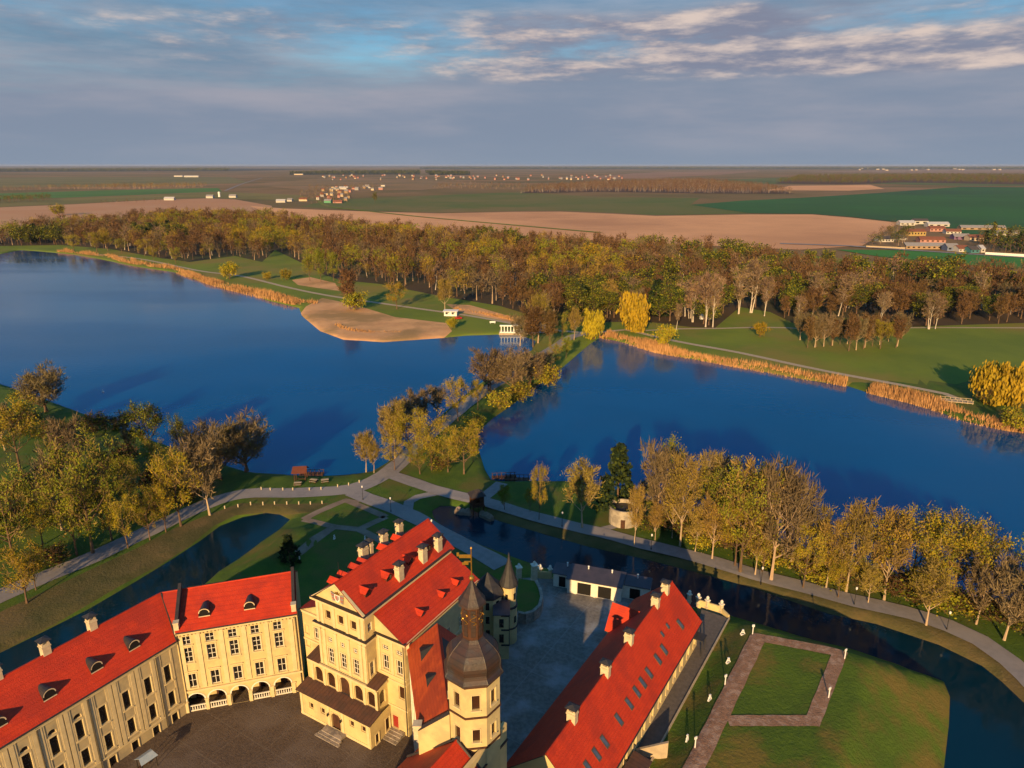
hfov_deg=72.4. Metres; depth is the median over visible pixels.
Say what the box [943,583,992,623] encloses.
bush
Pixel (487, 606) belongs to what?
window
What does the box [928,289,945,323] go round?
tree
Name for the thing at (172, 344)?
lake water
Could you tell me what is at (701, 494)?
tree
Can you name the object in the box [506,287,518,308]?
tree
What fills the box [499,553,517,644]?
stair turret
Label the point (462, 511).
stone abutment
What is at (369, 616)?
palace
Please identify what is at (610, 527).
rotunda path
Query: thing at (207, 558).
moat water
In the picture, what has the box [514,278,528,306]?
tree
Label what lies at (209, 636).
window
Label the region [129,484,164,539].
tree
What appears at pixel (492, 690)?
window
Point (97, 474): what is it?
bush
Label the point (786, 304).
tree
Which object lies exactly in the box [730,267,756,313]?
birch tree
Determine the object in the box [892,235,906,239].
farm building
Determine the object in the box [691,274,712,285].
birch tree
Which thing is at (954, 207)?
winter crop field
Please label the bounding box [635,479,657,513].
tree
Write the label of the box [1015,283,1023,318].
tree
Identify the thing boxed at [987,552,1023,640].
tree
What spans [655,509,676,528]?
bush
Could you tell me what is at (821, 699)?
rubble path
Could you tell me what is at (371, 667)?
window
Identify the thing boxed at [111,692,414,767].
courtyard
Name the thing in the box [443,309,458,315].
kiosk
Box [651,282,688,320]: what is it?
tree
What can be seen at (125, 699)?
window
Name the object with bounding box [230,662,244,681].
window
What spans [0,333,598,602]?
road
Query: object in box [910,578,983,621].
bush
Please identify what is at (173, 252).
tree
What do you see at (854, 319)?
tree
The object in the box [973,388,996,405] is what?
bush
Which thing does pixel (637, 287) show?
tree
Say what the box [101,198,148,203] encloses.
wood
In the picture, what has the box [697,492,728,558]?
tree
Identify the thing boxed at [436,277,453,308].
tree
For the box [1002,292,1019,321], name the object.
tree
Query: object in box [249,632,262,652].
window
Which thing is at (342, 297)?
shore path
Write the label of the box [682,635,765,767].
rubble path
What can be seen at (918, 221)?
farm building
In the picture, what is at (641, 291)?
tree
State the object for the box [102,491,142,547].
tree
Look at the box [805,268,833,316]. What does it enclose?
birch tree
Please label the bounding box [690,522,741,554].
bush
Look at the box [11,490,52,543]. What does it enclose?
tree
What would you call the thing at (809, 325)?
tree
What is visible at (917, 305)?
tree
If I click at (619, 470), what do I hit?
spruce tree
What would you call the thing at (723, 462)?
tree
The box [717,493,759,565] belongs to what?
tree
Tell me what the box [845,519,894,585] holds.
tree
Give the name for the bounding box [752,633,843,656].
rubble path
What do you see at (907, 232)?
wood
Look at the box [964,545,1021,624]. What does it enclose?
tree
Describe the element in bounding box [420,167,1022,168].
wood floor
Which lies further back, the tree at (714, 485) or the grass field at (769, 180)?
the grass field at (769, 180)
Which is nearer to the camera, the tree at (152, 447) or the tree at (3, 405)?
the tree at (152, 447)
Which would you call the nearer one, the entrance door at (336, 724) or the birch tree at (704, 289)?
the entrance door at (336, 724)
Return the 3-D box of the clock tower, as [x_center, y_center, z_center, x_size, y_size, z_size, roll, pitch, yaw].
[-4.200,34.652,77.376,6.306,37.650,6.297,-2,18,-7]
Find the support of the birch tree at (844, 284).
on the ground at (880, 713)
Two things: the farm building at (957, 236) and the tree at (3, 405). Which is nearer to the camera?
the tree at (3, 405)
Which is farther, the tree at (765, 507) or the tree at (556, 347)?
the tree at (556, 347)
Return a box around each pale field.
[0,177,248,186]
[255,178,491,189]
[568,171,754,178]
[818,169,1023,172]
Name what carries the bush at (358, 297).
on the ground at (880, 713)
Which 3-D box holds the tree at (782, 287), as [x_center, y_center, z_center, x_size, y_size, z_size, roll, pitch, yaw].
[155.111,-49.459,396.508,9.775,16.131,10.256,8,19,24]
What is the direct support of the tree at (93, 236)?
on the ground at (880, 713)
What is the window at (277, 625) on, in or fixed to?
in the palace wing at (240, 640)
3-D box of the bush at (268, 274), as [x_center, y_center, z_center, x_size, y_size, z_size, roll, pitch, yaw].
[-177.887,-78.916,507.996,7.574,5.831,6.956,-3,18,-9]
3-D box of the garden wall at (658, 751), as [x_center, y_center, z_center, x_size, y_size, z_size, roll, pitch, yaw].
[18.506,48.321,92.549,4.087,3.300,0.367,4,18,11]
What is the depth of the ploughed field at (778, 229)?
971.38 m
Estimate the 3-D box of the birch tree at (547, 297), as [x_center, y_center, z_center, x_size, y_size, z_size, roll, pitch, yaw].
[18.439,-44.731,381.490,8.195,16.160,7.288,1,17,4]
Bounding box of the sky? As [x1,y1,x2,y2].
[0,0,1023,165]
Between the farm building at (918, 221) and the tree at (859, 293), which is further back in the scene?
the farm building at (918, 221)
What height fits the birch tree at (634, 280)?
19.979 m
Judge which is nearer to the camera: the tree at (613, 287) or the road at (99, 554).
the road at (99, 554)
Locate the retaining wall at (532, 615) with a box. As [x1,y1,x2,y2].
[517,580,542,626]
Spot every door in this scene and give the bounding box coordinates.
[330,711,341,731]
[340,677,349,695]
[375,731,380,745]
[385,715,390,733]
[392,713,399,729]
[559,576,565,586]
[577,583,590,595]
[598,586,610,598]
[620,520,624,528]
[629,588,639,598]
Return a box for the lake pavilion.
[499,321,545,334]
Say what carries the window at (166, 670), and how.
in the palace wing at (108, 693)
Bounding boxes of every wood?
[0,168,229,171]
[0,193,51,202]
[0,205,1023,306]
[3,182,205,189]
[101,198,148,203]
[289,169,419,174]
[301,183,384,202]
[420,166,1023,168]
[425,170,469,174]
[432,181,530,188]
[519,177,792,193]
[776,172,1023,183]
[866,220,915,246]
[978,221,1023,252]
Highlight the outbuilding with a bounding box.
[624,751,651,767]
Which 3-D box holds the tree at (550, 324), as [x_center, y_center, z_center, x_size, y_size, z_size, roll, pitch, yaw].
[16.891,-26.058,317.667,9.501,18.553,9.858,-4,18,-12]
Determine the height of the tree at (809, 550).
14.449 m
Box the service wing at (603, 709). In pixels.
[507,578,706,767]
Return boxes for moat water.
[0,513,289,674]
[432,506,1023,767]
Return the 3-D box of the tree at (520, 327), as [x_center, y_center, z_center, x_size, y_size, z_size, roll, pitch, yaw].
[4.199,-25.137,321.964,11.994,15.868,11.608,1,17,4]
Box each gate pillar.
[515,563,522,579]
[530,561,538,580]
[547,565,552,578]
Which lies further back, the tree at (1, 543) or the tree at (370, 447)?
the tree at (370, 447)
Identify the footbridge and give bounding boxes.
[942,396,973,404]
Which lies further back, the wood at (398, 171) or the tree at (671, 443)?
the wood at (398, 171)
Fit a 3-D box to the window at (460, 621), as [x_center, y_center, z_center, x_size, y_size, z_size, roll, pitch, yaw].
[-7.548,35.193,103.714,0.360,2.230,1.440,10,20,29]
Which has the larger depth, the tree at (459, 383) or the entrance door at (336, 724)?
the tree at (459, 383)
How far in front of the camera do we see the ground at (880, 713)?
182.16 m
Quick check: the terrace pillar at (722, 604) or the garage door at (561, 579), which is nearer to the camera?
the terrace pillar at (722, 604)
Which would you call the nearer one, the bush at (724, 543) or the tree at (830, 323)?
the bush at (724, 543)
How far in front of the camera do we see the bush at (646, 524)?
157.41 m
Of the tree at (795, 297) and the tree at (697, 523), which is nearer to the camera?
the tree at (697, 523)
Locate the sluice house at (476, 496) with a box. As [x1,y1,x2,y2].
[467,489,485,515]
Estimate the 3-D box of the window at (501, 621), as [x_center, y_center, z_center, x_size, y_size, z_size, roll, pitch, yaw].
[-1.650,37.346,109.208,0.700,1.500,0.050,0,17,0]
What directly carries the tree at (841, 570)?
on the ground at (880, 713)
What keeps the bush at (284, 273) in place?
on the ground at (880, 713)
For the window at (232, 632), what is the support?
in the palace wing at (240, 640)
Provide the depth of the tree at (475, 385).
234.29 m
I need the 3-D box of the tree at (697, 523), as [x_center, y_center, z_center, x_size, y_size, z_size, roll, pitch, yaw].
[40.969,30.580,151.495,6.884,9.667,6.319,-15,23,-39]
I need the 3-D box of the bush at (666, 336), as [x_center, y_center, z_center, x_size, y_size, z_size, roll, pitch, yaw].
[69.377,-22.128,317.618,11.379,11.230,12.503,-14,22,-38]
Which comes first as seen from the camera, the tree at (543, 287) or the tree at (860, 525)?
the tree at (860, 525)
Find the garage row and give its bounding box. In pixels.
[552,562,652,601]
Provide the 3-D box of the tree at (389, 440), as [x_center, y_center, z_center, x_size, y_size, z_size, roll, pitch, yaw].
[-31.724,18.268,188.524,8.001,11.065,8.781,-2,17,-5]
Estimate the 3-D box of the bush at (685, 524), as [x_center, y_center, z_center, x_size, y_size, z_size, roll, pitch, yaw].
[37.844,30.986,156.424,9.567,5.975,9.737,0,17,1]
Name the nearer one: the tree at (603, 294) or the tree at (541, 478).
the tree at (541, 478)
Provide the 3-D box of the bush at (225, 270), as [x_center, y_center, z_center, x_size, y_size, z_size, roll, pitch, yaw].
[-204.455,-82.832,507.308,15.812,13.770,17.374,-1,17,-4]
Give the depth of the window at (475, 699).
74.42 m
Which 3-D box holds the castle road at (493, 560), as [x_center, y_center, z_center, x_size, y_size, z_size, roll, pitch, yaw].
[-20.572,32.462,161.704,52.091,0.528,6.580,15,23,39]
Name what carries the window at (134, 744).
in the palace wing at (108, 693)
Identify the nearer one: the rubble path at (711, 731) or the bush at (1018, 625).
the rubble path at (711, 731)
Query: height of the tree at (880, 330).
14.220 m
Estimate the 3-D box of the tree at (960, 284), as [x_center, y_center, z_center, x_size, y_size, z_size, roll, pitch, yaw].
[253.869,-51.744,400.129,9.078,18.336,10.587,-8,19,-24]
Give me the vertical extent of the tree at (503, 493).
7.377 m
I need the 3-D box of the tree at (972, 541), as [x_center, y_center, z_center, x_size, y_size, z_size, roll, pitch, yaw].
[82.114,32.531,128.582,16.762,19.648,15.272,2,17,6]
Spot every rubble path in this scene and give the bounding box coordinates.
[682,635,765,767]
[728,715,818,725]
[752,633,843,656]
[807,648,847,726]
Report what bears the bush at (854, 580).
on the ground at (880, 713)
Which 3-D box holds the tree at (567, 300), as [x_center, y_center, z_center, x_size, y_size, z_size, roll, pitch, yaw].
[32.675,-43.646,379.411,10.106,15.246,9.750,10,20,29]
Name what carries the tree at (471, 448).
on the ground at (880, 713)
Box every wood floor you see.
[0,166,1023,166]
[0,168,304,171]
[290,171,419,174]
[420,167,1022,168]
[523,181,793,193]
[778,175,1023,183]
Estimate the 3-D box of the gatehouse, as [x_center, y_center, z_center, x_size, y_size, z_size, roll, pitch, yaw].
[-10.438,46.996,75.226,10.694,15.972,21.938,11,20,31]
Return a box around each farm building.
[874,236,893,241]
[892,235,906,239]
[896,220,915,225]
[900,229,926,235]
[901,242,943,248]
[911,218,928,224]
[916,236,945,242]
[924,222,949,226]
[926,226,945,231]
[941,243,957,250]
[942,229,961,233]
[949,233,968,239]
[953,245,966,251]
[957,225,1006,229]
[964,234,983,240]
[964,246,979,252]
[977,245,985,251]
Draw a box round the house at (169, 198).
[164,197,175,199]
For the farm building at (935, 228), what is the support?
on the ground at (880, 713)
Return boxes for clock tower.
[444,547,502,767]
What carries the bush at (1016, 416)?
on the ground at (880, 713)
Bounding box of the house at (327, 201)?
[324,199,331,202]
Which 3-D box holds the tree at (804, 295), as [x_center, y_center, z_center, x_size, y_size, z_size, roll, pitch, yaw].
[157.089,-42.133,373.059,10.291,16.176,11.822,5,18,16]
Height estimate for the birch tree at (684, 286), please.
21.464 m
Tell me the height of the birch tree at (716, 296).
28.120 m
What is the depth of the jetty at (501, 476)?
186.81 m
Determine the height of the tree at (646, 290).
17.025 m
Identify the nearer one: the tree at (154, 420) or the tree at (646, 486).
the tree at (646, 486)
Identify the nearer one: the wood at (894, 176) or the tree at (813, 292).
the tree at (813, 292)
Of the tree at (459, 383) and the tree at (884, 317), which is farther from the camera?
the tree at (884, 317)
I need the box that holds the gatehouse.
[398,721,507,767]
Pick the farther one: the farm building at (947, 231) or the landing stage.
the farm building at (947, 231)
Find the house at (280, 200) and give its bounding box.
[276,199,285,202]
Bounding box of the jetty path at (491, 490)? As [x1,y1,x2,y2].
[484,482,506,497]
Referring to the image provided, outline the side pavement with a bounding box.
[635,609,727,759]
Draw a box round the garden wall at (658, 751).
[636,741,668,758]
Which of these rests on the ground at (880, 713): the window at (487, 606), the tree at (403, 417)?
the tree at (403, 417)
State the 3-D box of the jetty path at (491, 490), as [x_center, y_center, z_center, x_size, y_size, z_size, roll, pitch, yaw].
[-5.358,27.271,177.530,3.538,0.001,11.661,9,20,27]
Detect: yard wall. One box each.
[866,246,904,248]
[985,252,1023,256]
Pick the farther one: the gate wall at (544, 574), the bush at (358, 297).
the bush at (358, 297)
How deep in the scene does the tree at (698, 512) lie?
147.32 m
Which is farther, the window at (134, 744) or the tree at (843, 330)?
the tree at (843, 330)
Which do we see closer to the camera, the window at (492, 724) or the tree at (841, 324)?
the window at (492, 724)
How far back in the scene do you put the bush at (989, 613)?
125.04 m
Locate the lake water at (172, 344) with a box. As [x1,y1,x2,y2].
[0,250,1023,728]
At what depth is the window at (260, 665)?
101.68 m
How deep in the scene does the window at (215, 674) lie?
100.10 m
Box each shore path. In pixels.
[95,254,580,332]
[600,329,963,399]
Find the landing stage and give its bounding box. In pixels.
[299,469,324,475]
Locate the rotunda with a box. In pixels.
[609,499,637,528]
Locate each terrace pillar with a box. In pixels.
[686,590,692,603]
[695,593,701,607]
[704,596,710,610]
[719,600,724,614]
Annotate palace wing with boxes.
[0,592,186,767]
[162,567,304,712]
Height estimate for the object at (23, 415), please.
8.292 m
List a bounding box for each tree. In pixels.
[0,387,46,469]
[0,399,13,449]
[0,454,48,556]
[0,522,5,565]
[0,536,43,603]
[10,357,69,411]
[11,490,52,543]
[13,545,49,589]
[26,437,67,530]
[30,421,118,553]
[31,463,103,555]
[41,409,87,471]
[64,234,80,249]
[79,479,127,540]
[83,230,103,251]
[96,232,113,250]
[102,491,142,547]
[107,455,144,497]
[110,238,125,251]
[119,425,136,456]
[121,399,167,453]
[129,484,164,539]
[133,239,151,254]
[138,444,206,526]
[139,476,174,531]
[140,436,165,467]
[148,247,158,258]
[165,412,188,448]
[168,247,180,261]
[171,414,248,479]
[174,424,222,515]
[175,441,200,473]
[187,459,207,504]
[215,406,276,471]
[245,234,264,254]
[277,533,301,566]
[299,252,313,278]
[312,248,326,276]
[325,250,340,278]
[337,266,358,308]
[350,429,375,471]
[364,437,381,464]
[376,403,404,450]
[379,399,409,458]
[379,433,408,469]
[385,282,406,308]
[389,400,427,461]
[390,394,417,441]
[403,439,431,473]
[404,387,434,416]
[407,408,452,469]
[426,384,447,416]
[432,432,463,471]
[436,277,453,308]
[440,417,483,473]
[443,376,470,420]
[464,433,482,461]
[467,344,510,391]
[469,379,485,402]
[493,344,533,391]
[496,483,510,509]
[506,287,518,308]
[509,313,528,345]
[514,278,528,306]
[517,347,549,384]
[518,305,544,346]
[522,483,535,505]
[523,292,552,342]
[525,286,539,305]
[529,462,549,511]
[538,350,555,371]
[539,282,549,300]
[539,308,558,344]
[541,288,551,311]
[546,276,564,309]
[547,342,564,360]
[548,273,578,306]
[550,288,564,317]
[555,310,568,332]
[556,282,567,310]
[560,457,605,527]
[561,279,594,303]
[561,333,573,352]
[562,284,588,319]
[562,294,577,309]
[567,283,591,317]
[567,308,583,339]
[581,307,605,339]
[582,293,603,314]
[585,276,605,298]
[587,288,614,310]
[592,440,633,512]
[596,286,618,317]
[597,278,620,313]
[599,281,627,309]
[603,290,622,317]
[615,291,652,332]
[621,276,641,292]
[623,282,651,296]
[626,480,646,545]
[629,287,646,295]
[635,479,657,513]
[638,435,681,531]
[640,285,651,302]
[646,498,664,539]
[647,278,669,316]
[648,295,670,320]
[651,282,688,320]
[659,432,689,512]
[662,481,684,537]
[663,445,706,546]
[673,278,703,313]
[674,303,683,329]
[675,279,695,316]
[678,466,712,515]
[683,292,696,317]
[684,278,702,321]
[684,498,709,551]
[690,294,724,323]
[690,504,713,534]
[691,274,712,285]
[694,449,725,501]
[697,299,723,324]
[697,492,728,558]
[699,269,718,326]
[702,448,746,504]
[702,465,747,548]
[705,276,726,326]
[711,455,787,571]
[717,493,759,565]
[719,282,737,312]
[724,453,766,556]
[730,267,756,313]
[734,288,744,307]
[740,258,771,312]
[740,510,776,574]
[749,481,784,562]
[751,523,783,571]
[753,452,815,579]
[760,275,776,315]
[777,284,807,315]
[779,284,789,307]
[779,462,827,567]
[780,295,790,317]
[788,523,833,587]
[789,286,805,310]
[793,310,809,339]
[794,295,807,313]
[798,291,816,314]
[801,316,815,347]
[803,501,837,575]
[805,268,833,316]
[805,313,827,346]
[806,286,824,313]
[808,517,851,587]
[812,319,824,346]
[817,311,835,346]
[824,279,839,310]
[825,295,843,315]
[827,549,864,597]
[828,319,840,345]
[829,278,867,311]
[829,314,844,345]
[834,497,882,591]
[835,272,854,315]
[836,319,846,344]
[838,281,857,314]
[842,271,865,307]
[843,309,861,350]
[843,315,855,343]
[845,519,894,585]
[849,284,873,313]
[849,314,869,349]
[854,561,884,602]
[860,310,876,348]
[861,318,876,347]
[862,279,884,310]
[864,280,874,308]
[866,503,977,600]
[868,506,931,600]
[871,287,893,314]
[871,313,881,345]
[873,318,894,348]
[874,318,889,344]
[876,289,894,317]
[879,282,902,311]
[880,313,890,342]
[885,282,904,315]
[888,284,911,311]
[891,310,914,345]
[892,315,908,347]
[895,286,915,314]
[905,280,919,309]
[906,500,978,577]
[908,291,922,319]
[908,553,959,625]
[909,291,947,325]
[916,278,930,303]
[918,291,932,307]
[918,504,1020,595]
[921,290,944,328]
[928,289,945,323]
[930,518,1023,593]
[932,296,949,328]
[936,275,959,296]
[940,286,962,311]
[943,295,955,316]
[952,280,966,308]
[952,284,986,306]
[953,281,979,294]
[954,288,971,316]
[956,299,971,323]
[959,291,976,321]
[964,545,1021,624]
[968,359,1016,406]
[969,291,984,318]
[974,268,991,307]
[977,286,989,312]
[982,295,1003,319]
[986,290,1014,317]
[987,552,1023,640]
[988,292,1009,323]
[995,361,1023,407]
[996,283,1014,295]
[1000,281,1023,300]
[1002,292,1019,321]
[1004,550,1023,597]
[1012,288,1023,316]
[1013,532,1023,603]
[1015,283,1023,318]
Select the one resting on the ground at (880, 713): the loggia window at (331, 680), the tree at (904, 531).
the tree at (904, 531)
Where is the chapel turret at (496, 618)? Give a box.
[477,572,509,658]
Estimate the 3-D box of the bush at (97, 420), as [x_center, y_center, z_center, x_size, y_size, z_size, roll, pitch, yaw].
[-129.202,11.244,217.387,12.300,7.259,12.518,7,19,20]
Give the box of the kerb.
[651,617,729,761]
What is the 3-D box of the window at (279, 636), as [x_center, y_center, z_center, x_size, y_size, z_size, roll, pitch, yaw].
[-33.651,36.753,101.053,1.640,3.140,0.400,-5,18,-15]
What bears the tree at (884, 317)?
on the ground at (880, 713)
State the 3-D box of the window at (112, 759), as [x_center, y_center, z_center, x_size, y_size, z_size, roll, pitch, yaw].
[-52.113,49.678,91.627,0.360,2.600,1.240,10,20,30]
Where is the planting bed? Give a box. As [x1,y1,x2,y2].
[516,578,539,611]
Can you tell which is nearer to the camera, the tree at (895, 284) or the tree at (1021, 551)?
the tree at (1021, 551)
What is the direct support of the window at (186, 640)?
in the palace wing at (240, 640)
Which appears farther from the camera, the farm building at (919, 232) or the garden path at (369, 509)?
the farm building at (919, 232)
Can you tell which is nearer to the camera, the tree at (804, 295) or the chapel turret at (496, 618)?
the chapel turret at (496, 618)
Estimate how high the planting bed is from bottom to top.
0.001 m
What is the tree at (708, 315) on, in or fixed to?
on the ground at (880, 713)
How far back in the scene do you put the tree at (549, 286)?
388.97 m
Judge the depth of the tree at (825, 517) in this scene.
137.60 m
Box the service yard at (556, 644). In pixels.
[412,578,632,761]
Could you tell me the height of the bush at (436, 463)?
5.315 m
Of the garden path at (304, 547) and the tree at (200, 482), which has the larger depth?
the tree at (200, 482)
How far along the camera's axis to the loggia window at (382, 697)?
95.38 m
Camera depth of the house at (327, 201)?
1525.70 m
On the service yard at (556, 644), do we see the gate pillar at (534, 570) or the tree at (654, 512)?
the gate pillar at (534, 570)
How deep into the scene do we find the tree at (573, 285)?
390.19 m
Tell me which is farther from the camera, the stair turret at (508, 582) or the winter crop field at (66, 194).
the winter crop field at (66, 194)
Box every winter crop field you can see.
[0,188,220,198]
[693,187,1023,243]
[842,250,1023,268]
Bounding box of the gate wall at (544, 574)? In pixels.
[538,571,550,578]
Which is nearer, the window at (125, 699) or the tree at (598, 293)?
the window at (125, 699)
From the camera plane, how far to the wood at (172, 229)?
554.57 m
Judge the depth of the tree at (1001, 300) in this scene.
361.83 m
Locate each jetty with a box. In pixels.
[491,472,515,480]
[504,474,529,480]
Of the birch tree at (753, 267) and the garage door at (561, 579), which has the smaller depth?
the garage door at (561, 579)
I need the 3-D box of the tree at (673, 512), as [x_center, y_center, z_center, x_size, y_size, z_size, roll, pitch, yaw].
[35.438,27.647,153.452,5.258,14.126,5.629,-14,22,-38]
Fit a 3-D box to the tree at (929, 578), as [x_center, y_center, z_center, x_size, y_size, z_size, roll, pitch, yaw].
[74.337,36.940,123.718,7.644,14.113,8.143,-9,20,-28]
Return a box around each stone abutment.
[454,506,470,515]
[479,510,493,521]
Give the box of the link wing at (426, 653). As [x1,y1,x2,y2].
[406,623,455,754]
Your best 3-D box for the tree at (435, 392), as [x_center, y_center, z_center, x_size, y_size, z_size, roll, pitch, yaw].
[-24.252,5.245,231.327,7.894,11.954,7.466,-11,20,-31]
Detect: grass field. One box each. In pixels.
[0,192,318,206]
[302,192,743,214]
[705,177,1023,185]
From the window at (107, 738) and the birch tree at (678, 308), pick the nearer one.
the window at (107, 738)
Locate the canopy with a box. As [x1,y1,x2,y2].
[134,749,157,767]
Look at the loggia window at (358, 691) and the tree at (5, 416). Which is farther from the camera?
the tree at (5, 416)
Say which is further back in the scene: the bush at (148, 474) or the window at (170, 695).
the bush at (148, 474)
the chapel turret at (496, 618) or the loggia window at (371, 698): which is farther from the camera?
the chapel turret at (496, 618)
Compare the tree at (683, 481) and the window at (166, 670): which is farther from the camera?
the tree at (683, 481)
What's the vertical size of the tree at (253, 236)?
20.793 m
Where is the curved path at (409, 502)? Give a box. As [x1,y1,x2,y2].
[403,492,436,508]
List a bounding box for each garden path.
[295,526,334,554]
[301,498,359,518]
[302,517,389,543]
[345,502,387,517]
[359,516,387,528]
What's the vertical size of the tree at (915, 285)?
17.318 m
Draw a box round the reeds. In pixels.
[57,247,1023,432]
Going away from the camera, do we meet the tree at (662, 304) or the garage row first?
the garage row
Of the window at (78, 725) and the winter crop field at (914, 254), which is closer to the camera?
the window at (78, 725)
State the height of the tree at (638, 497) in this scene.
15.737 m
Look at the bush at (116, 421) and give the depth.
218.82 m
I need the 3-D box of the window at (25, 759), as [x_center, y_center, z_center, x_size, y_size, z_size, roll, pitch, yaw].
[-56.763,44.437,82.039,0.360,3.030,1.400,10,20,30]
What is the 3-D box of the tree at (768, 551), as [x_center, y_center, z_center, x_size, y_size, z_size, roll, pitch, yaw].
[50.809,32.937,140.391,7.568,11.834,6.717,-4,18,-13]
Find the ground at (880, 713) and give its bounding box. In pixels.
[0,167,1023,767]
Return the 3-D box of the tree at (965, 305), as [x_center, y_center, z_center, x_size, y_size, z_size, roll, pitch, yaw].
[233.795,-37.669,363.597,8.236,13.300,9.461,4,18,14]
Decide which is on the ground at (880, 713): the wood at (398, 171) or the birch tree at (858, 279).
the birch tree at (858, 279)
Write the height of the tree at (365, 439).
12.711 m
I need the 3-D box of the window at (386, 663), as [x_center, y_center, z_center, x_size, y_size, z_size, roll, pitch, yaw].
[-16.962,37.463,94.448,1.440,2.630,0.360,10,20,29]
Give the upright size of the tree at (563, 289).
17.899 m
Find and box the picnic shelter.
[291,466,308,480]
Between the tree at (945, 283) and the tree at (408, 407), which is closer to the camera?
the tree at (408, 407)
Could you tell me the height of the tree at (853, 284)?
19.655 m
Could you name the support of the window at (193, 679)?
in the palace wing at (240, 640)
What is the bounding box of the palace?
[295,518,479,749]
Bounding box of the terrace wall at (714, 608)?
[697,600,729,617]
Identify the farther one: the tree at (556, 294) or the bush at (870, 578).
the tree at (556, 294)
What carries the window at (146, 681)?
in the palace wing at (108, 693)
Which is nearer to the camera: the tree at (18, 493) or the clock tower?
the clock tower
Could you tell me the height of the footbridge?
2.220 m
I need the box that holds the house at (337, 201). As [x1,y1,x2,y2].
[333,200,342,202]
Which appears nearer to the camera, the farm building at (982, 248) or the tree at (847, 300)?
the tree at (847, 300)
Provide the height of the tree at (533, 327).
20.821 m
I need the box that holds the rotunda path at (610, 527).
[602,525,616,529]
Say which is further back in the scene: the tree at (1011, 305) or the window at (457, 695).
the tree at (1011, 305)
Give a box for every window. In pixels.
[19,750,35,767]
[20,746,28,753]
[47,732,63,759]
[48,729,55,735]
[55,761,66,767]
[73,713,80,719]
[73,717,88,743]
[79,744,94,767]
[96,702,111,727]
[103,730,116,753]
[108,753,118,767]
[120,687,133,712]
[126,715,138,737]
[131,737,140,750]
[142,674,155,698]
[147,701,159,723]
[152,723,160,735]
[162,662,174,685]
[167,688,178,709]
[171,710,179,722]
[180,644,195,664]
[182,636,190,644]
[184,670,199,689]
[204,640,218,660]
[205,632,213,640]
[208,666,222,685]
[227,636,240,656]
[228,629,236,636]
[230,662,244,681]
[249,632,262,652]
[250,625,258,633]
[253,658,266,677]
[272,628,285,648]
[273,621,281,629]
[275,654,287,673]
[313,625,318,641]
[315,667,322,681]
[326,610,330,618]
[327,646,335,665]
[328,672,335,687]
[338,615,343,624]
[339,651,348,671]
[351,621,355,629]
[352,657,360,677]
[355,686,362,701]
[368,692,374,706]
[369,658,376,678]
[379,689,384,704]
[381,652,390,671]
[395,658,403,677]
[399,686,404,699]
[452,689,460,710]
[453,723,461,741]
[458,616,461,630]
[471,695,480,712]
[472,728,481,744]
[485,603,489,610]
[485,616,489,623]
[490,685,497,707]
[491,719,497,738]
[499,619,503,627]
[499,634,503,642]
[649,708,653,722]
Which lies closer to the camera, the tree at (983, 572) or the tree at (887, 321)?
the tree at (983, 572)
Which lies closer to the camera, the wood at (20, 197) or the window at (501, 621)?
the window at (501, 621)
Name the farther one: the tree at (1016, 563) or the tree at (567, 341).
the tree at (567, 341)
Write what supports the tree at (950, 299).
on the ground at (880, 713)
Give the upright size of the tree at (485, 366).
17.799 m
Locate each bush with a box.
[0,495,38,531]
[1,469,51,506]
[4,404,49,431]
[24,539,75,567]
[31,494,80,522]
[33,416,68,441]
[46,203,64,214]
[70,409,113,436]
[71,481,98,507]
[73,464,124,489]
[87,439,141,470]
[106,409,134,430]
[123,491,174,518]
[125,461,184,497]
[171,483,213,502]
[218,261,239,278]
[261,272,270,278]
[279,268,292,279]
[340,290,368,309]
[425,453,458,471]
[446,316,457,328]
[460,413,486,428]
[485,389,512,408]
[503,381,535,401]
[531,363,566,387]
[635,513,667,532]
[650,324,678,345]
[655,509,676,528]
[662,514,696,538]
[684,528,720,552]
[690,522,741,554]
[727,525,769,561]
[751,321,772,336]
[751,540,793,572]
[768,542,800,560]
[786,545,831,579]
[796,560,843,590]
[826,553,869,590]
[851,562,892,594]
[870,564,926,605]
[883,568,938,607]
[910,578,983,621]
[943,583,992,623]
[969,593,1011,627]
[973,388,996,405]
[990,595,1023,634]
[999,404,1023,430]
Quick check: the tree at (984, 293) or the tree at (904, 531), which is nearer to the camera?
the tree at (904, 531)
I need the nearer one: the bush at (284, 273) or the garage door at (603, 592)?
the garage door at (603, 592)
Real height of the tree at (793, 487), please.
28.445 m
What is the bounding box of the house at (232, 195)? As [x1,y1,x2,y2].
[229,194,237,197]
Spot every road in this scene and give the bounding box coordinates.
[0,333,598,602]
[318,201,597,232]
[345,488,506,569]
[383,471,1023,686]
[780,243,1023,257]
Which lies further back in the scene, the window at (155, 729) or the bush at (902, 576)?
the bush at (902, 576)
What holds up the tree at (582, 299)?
on the ground at (880, 713)
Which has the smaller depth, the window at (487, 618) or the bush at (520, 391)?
the window at (487, 618)
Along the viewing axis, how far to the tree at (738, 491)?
136.06 m
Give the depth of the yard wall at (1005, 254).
639.87 m
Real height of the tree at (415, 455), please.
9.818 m
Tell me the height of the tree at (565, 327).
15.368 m
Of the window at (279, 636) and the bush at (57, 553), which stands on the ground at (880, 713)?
the bush at (57, 553)
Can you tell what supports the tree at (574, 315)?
on the ground at (880, 713)
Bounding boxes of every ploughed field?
[0,198,271,234]
[251,206,895,249]
[773,185,883,190]
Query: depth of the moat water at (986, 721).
125.48 m
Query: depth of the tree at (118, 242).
656.27 m
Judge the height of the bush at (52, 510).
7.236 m
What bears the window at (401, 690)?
in the palace
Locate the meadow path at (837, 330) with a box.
[645,327,1023,330]

